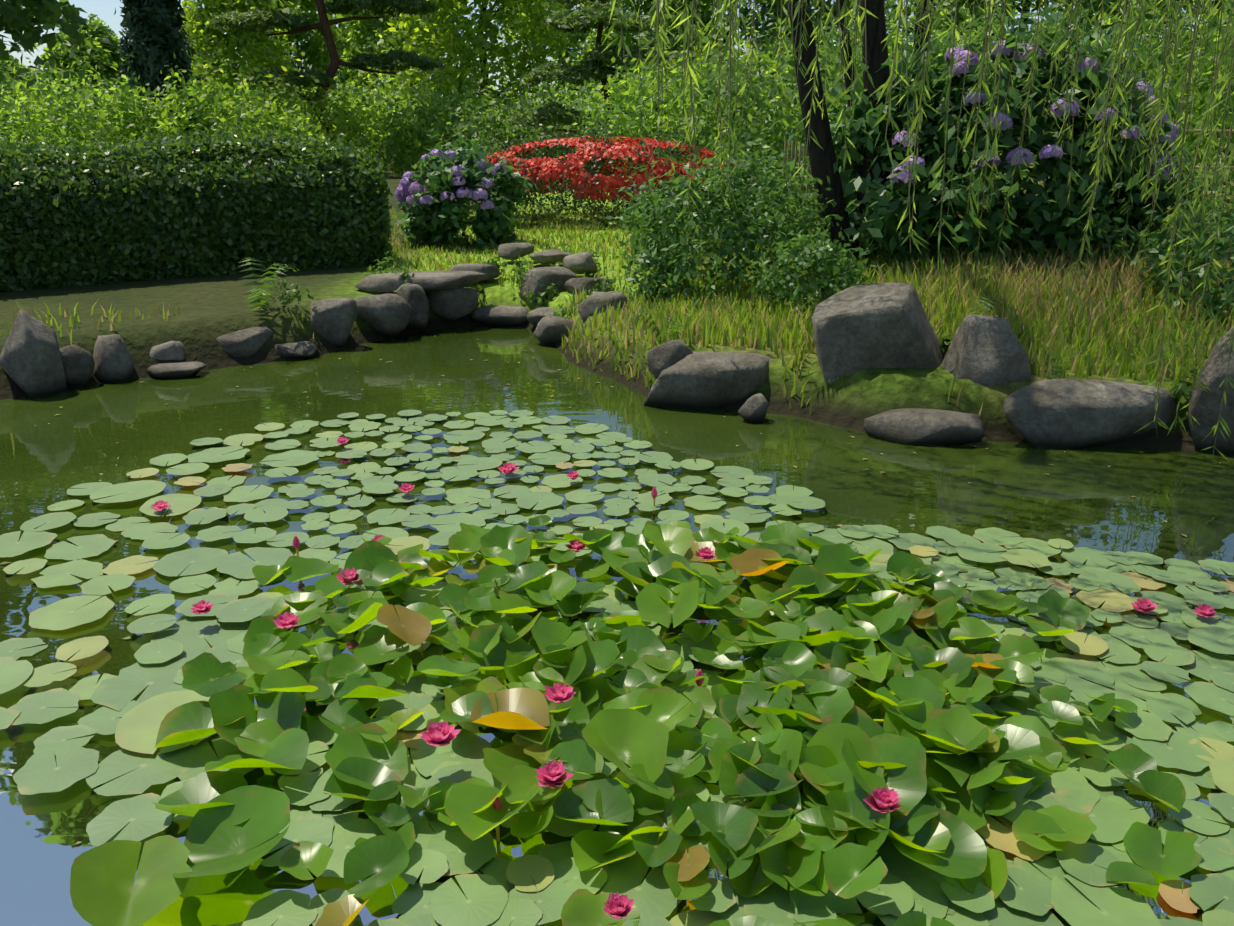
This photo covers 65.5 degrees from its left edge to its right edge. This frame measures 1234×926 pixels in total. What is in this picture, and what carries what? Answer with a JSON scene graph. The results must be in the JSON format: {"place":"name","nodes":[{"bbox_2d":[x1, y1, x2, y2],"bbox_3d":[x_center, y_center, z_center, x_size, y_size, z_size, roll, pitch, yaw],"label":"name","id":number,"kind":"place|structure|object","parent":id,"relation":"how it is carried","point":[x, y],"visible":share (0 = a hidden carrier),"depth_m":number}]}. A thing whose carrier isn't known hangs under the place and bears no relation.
{"place":"outdoors","nodes":[
{"label":"outdoors","id":0,"kind":"place"},
{"bbox_2d":[0,0,1229,141],"label":"sky","id":1,"kind":"structure","parent":0,"point":[104,10]},
{"bbox_2d":[0,325,1233,925],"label":"pond water","id":2,"kind":"structure","parent":0,"point":[1124,501],"depth_m":4.51},
{"bbox_2d":[0,337,1200,918],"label":"pond floating debris","id":3,"kind":"object","parent":2,"relation":"on","point":[558,601],"visible":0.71,"depth_m":4.81},
{"bbox_2d":[0,410,1233,925],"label":"floating lily pads","id":4,"kind":"object","parent":2,"relation":"on","point":[1070,886],"visible":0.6,"depth_m":2.87},
{"bbox_2d":[70,515,1201,925],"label":"raised lily leaves","id":5,"kind":"object","parent":4,"relation":"on","point":[832,715],"visible":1,"depth_m":2.51},
{"bbox_2d":[150,436,1216,918],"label":"water lily flowers","id":6,"kind":"object","parent":4,"relation":"on","point":[618,906],"visible":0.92,"depth_m":2.53},
{"bbox_2d":[296,499,654,840],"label":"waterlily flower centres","id":7,"kind":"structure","parent":6,"relation":"attached to","point":[497,827],"depth_m":3.02},
{"bbox_2d":[0,146,1233,451],"bbox_3d":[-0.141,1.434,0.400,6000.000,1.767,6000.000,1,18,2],"label":"ground","id":8,"kind":"structure","parent":0,"point":[212,308],"depth_m":7.00},
{"bbox_2d":[115,0,208,147],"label":"conifer tree","id":9,"kind":"object","parent":8,"relation":"on","point":[148,23],"depth_m":26.63},
{"bbox_2d":[0,124,393,292],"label":"hedge","id":10,"kind":"object","parent":8,"relation":"on","point":[177,193],"depth_m":8.55},
{"bbox_2d":[208,0,687,172],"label":"pine tree","id":11,"kind":"object","parent":8,"relation":"on","point":[588,15],"depth_m":27.24},
{"bbox_2d":[448,101,752,228],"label":"azalea bush leaves","id":12,"kind":"object","parent":8,"relation":"on","point":[589,169],"visible":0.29,"depth_m":12.66},
{"bbox_2d":[486,136,753,200],"bbox_3d":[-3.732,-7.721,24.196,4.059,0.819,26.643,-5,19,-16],"label":"red flowering shrub","id":13,"kind":"object","parent":12,"relation":"attached to","point":[555,169],"visible":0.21,"depth_m":12.44},
{"bbox_2d":[0,177,1233,415],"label":"green grass","id":14,"kind":"structure","parent":8,"relation":"on","point":[766,333],"depth_m":6.64},
{"bbox_2d":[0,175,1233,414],"bbox_3d":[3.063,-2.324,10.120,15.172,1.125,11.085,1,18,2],"label":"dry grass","id":15,"kind":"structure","parent":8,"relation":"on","point":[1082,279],"depth_m":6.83},
{"bbox_2d":[0,243,1233,454],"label":"bank rocks","id":16,"kind":"structure","parent":8,"relation":"on","point":[878,325],"depth_m":5.72},
{"bbox_2d":[238,258,1089,396],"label":"fern plants","id":17,"kind":"object","parent":16,"relation":"on","point":[259,293],"visible":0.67,"depth_m":7.09},
{"bbox_2d":[272,242,1202,408],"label":"plants","id":18,"kind":"object","parent":16,"relation":"on","point":[1175,393],"visible":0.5,"depth_m":8.14},
{"bbox_2d":[0,0,1233,180],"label":"shrubs","id":19,"kind":"object","parent":8,"relation":"on","point":[400,149],"visible":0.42,"depth_m":25.36},
{"bbox_2d":[0,0,1233,182],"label":"tree","id":20,"kind":"object","parent":8,"relation":"on","point":[16,20],"depth_m":19.31},
{"bbox_2d":[178,0,1226,178],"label":"background trees","id":21,"kind":"object","parent":8,"relation":"on","point":[202,34],"visible":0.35,"depth_m":39.39},
{"bbox_2d":[392,0,1204,269],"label":"hydrangea leaves","id":22,"kind":"object","parent":8,"relation":"on","point":[437,221],"visible":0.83,"depth_m":7.81},
{"bbox_2d":[395,40,1182,209],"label":"hydrangea flowers","id":23,"kind":"object","parent":22,"relation":"attached to","point":[405,188],"visible":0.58,"depth_m":7.63},
{"bbox_2d":[601,0,1233,459],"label":"willow tree","id":24,"kind":"object","parent":8,"relation":"on","point":[1035,68],"depth_m":4.75},
{"bbox_2d":[602,119,1233,328],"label":"shrub leaves","id":25,"kind":"object","parent":8,"relation":"on","point":[725,223],"visible":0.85,"depth_m":7.50},
{"bbox_2d":[783,123,1233,232],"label":"hedge","id":26,"kind":"object","parent":8,"relation":"on","point":[1230,131],"visible":0.12,"depth_m":9.85}
]}

